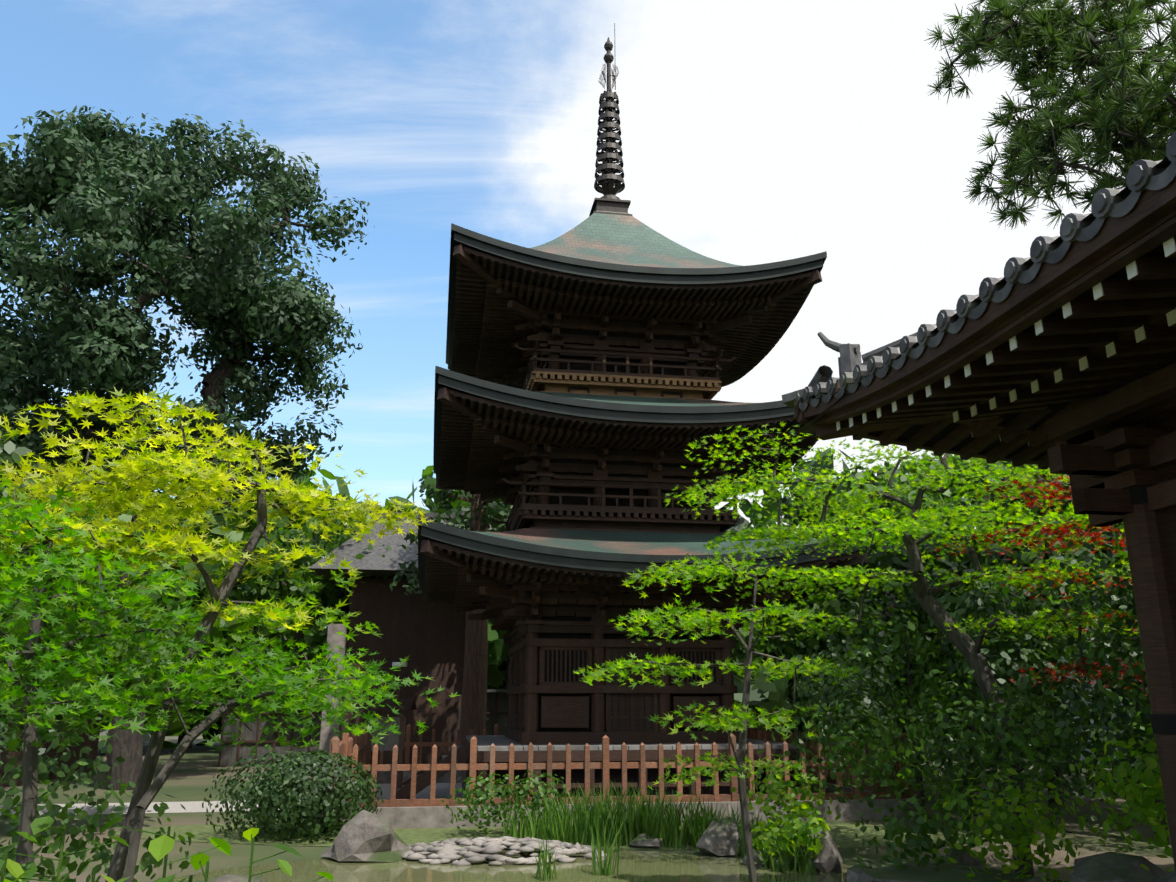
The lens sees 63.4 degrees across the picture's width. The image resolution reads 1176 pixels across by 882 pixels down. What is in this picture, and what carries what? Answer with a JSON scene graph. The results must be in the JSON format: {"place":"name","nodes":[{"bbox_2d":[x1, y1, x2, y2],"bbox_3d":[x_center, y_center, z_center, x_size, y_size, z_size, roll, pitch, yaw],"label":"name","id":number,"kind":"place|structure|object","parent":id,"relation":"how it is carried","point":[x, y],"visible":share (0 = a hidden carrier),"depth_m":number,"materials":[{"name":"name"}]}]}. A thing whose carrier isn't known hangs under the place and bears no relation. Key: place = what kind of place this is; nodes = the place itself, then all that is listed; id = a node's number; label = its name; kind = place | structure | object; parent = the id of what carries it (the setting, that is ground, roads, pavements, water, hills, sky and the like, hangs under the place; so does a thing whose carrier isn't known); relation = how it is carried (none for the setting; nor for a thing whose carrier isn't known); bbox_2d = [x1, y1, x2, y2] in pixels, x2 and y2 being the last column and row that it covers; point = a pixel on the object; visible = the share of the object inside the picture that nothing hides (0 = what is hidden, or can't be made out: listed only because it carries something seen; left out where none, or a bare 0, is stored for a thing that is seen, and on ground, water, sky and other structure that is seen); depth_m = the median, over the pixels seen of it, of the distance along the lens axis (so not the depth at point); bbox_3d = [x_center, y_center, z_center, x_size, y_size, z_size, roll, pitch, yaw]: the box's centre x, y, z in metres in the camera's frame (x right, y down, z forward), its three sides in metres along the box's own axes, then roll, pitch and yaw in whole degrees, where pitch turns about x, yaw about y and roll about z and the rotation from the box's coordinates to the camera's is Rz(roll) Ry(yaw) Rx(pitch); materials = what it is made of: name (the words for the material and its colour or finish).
{"place":"outdoors","nodes":[
{"label":"outdoors","id":0,"kind":"place"},
{"bbox_2d":[0,783,1010,849],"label":"ground","id":1,"kind":"structure","parent":0,"point":[841,836],"depth_m":13.74,"materials":[{"name":"green plant"}]},
{"bbox_2d":[318,723,915,829],"bbox_3d":[0.063,6.402,18.985,9.540,1.341,8.640,2,-16,-9],"label":"pagoda fence","id":2,"kind":"object","parent":1,"relation":"on","point":[412,812],"visible":0.29,"depth_m":15.03,"materials":[{"name":"brown wood"}]},
{"bbox_2d":[396,223,871,798],"bbox_3d":[0.370,2.065,20.223,8.257,10.360,7.980,2,-16,-9],"label":"pagoda","id":3,"kind":"object","parent":1,"relation":"on","point":[524,323],"visible":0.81,"depth_m":18.03,"materials":[{"name":"brown wood"}]},
{"bbox_2d":[428,210,846,564],"bbox_3d":[0.507,-1.102,21.113,7.980,8.460,7.980,2,-16,-9],"label":"pagoda roof","id":4,"kind":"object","parent":3,"relation":"on","point":[618,239],"visible":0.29,"depth_m":19.02,"materials":[{"name":"green metal"}]},
{"bbox_2d":[589,23,632,215],"bbox_3d":[0.507,-7.735,22.930,0.900,5.545,0.900,2,-16,-9],"label":"pagoda finial","id":5,"kind":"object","parent":4,"relation":"on","point":[608,179],"depth_m":22.55,"materials":[{"name":"grey metal"}]},
{"bbox_2d":[0,729,1174,881],"bbox_3d":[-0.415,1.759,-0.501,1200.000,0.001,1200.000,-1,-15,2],"label":"leafy plants","id":6,"kind":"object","parent":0,"point":[195,771],"depth_m":14.01,"materials":[{"name":"green plant"}]},
{"bbox_2d":[0,431,105,509],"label":"tree","id":7,"kind":"object","parent":6,"relation":"on","point":[11,449],"visible":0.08,"depth_m":18.83,"materials":[{"name":"green plant"}]},
{"bbox_2d":[0,425,153,506],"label":"tree","id":8,"kind":"object","parent":6,"relation":"on","point":[21,440],"depth_m":31.64,"materials":[{"name":"green plant"}]},
{"bbox_2d":[0,471,206,773],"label":"tree","id":9,"kind":"object","parent":6,"relation":"on","point":[129,683],"visible":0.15,"depth_m":13.93,"materials":[{"name":"green plant"}]},
{"bbox_2d":[0,476,267,881],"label":"green maple","id":10,"kind":"object","parent":6,"relation":"on","point":[33,670],"visible":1,"depth_m":4.92,"materials":[{"name":"green plant"}]},
{"bbox_2d":[0,105,374,789],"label":"tree","id":11,"kind":"object","parent":6,"relation":"on","point":[216,279],"visible":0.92,"depth_m":22.26,"materials":[{"name":"green plant"}]},
{"bbox_2d":[0,387,433,881],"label":"yellow maple tree","id":12,"kind":"object","parent":6,"relation":"on","point":[156,472],"visible":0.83,"depth_m":6.19,"materials":[{"name":"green plant"}]},
{"bbox_2d":[65,627,459,881],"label":"green maple","id":13,"kind":"object","parent":6,"relation":"on","point":[292,699],"visible":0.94,"depth_m":5.46,"materials":[{"name":"green plant"}]},
{"bbox_2d":[196,498,402,688],"bbox_3d":[-8.853,6.090,30.144,6.864,7.851,6.807,-1,-15,2],"label":"tree","id":14,"kind":"object","parent":6,"relation":"on","point":[251,590],"visible":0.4,"depth_m":29.46,"materials":[{"name":"green plant"}]},
{"bbox_2d":[390,475,512,763],"bbox_3d":[-2.969,2.509,25.799,4.740,12.463,4.142,-1,-15,2],"label":"cedar tree","id":15,"kind":"object","parent":6,"relation":"on","point":[473,703],"visible":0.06,"depth_m":25.13,"materials":[{"name":"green plant"}]},
{"bbox_2d":[446,502,512,692],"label":"tree","id":16,"kind":"object","parent":6,"relation":"on","point":[460,509],"visible":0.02,"depth_m":30.07,"materials":[{"name":"green plant"}]},
{"bbox_2d":[1,398,1039,749],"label":"treeline","id":17,"kind":"object","parent":6,"relation":"on","point":[771,694],"visible":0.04,"depth_m":36.84,"materials":[{"name":"green plant"}]},
{"bbox_2d":[0,505,1141,798],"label":"wooden building","id":18,"kind":"structure","parent":6,"relation":"on","point":[422,635],"depth_m":28.12,"materials":[{"name":"brown wood"}]},
{"bbox_2d":[0,498,1172,881],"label":"garden shrubs","id":19,"kind":"object","parent":6,"relation":"on","point":[302,804],"visible":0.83,"depth_m":11.52,"materials":[{"name":"green plant"}]},
{"bbox_2d":[573,554,860,881],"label":"maple tree","id":20,"kind":"object","parent":6,"relation":"on","point":[725,569],"visible":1,"depth_m":6.72,"materials":[{"name":"green plant"}]},
{"bbox_2d":[732,511,802,682],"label":"tree","id":21,"kind":"object","parent":6,"relation":"on","point":[741,657],"visible":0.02,"depth_m":30.71,"materials":[{"name":"green plant"}]},
{"bbox_2d":[746,458,996,783],"bbox_3d":[7.354,4.019,22.555,7.393,7.847,6.886,-1,-15,2],"label":"tree","id":22,"kind":"object","parent":6,"relation":"on","point":[788,516],"visible":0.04,"depth_m":22.64,"materials":[{"name":"green plant"}]},
{"bbox_2d":[747,463,1003,779],"bbox_3d":[6.408,4.122,20.806,6.040,6.708,5.564,-1,-15,2],"label":"tree","id":23,"kind":"object","parent":6,"relation":"on","point":[830,605],"visible":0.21,"depth_m":19.91,"materials":[{"name":"green plant"}]},
{"bbox_2d":[664,421,1146,876],"bbox_3d":[4.010,2.429,11.495,6.114,5.049,4.492,-1,-15,2],"label":"maple tree","id":24,"kind":"object","parent":6,"relation":"on","point":[967,647],"visible":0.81,"depth_m":11.42,"materials":[{"name":"green plant"}]},
{"bbox_2d":[788,450,1026,763],"bbox_3d":[9.198,4.206,24.693,7.437,8.602,7.695,14,-21,-42],"label":"tree","id":25,"kind":"object","parent":6,"relation":"on","point":[937,479],"visible":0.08,"depth_m":23.26,"materials":[{"name":"green plant"}]},
{"bbox_2d":[869,600,973,817],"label":"cypress tree","id":26,"kind":"object","parent":6,"relation":"on","point":[911,698],"visible":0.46,"depth_m":15.75,"materials":[{"name":"green plant"}]},
{"bbox_2d":[937,636,1005,815],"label":"cypress tree","id":27,"kind":"object","parent":6,"relation":"on","point":[973,684],"visible":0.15,"depth_m":16.22,"materials":[{"name":"green plant"}]},
{"bbox_2d":[866,458,1135,805],"bbox_3d":[8.782,3.113,17.856,5.650,7.115,6.779,-11,-19,34],"label":"tree","id":28,"kind":"object","parent":6,"relation":"on","point":[892,560],"visible":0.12,"depth_m":17.26,"materials":[{"name":"green plant"}]},
{"bbox_2d":[924,0,1175,844],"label":"pine tree","id":29,"kind":"object","parent":6,"relation":"on","point":[1128,100],"visible":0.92,"depth_m":14.91,"materials":[{"name":"green plant"}]},
{"bbox_2d":[950,473,1149,789],"bbox_3d":[11.626,3.692,20.455,6.529,7.346,5.166,2,-15,-8],"label":"tree","id":30,"kind":"object","parent":6,"relation":"on","point":[1102,641],"depth_m":20.31,"materials":[{"name":"green plant"}]},
{"bbox_2d":[1034,468,1068,487],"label":"tree","id":31,"kind":"object","parent":6,"relation":"on","point":[1043,476],"depth_m":19.38,"materials":[{"name":"green plant"}]},
{"bbox_2d":[1045,474,1131,636],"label":"tree","id":32,"kind":"object","parent":6,"relation":"on","point":[1122,555],"visible":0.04,"depth_m":16.51,"materials":[{"name":"red plant"}]},
{"bbox_2d":[1112,528,1131,604],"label":"tree","id":33,"kind":"object","parent":6,"relation":"on","point":[1119,529],"depth_m":15.52,"materials":[{"name":"green plant"}]},
{"bbox_2d":[0,0,1175,627],"label":"sky","id":34,"kind":"structure","parent":0,"point":[754,132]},
{"bbox_2d":[173,849,1069,881],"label":"pond","id":35,"kind":"structure","parent":0,"point":[639,866],"depth_m":10.56,"materials":[{"name":"green liquid"}]},
{"bbox_2d":[401,836,606,865],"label":"pond pebbles","id":36,"kind":"object","parent":35,"relation":"on","point":[447,850],"visible":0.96,"depth_m":11.37,"materials":[{"name":"white stone"}]},
{"bbox_2d":[193,810,1175,881],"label":"rocks","id":37,"kind":"object","parent":35,"relation":"on","point":[363,835],"visible":0.88,"depth_m":9.83,"materials":[{"name":"grey stone"}]},
{"bbox_2d":[782,131,1175,873],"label":"temple hall","id":38,"kind":"structure","parent":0,"point":[1054,355],"depth_m":7.05,"materials":[{"name":"wood"}]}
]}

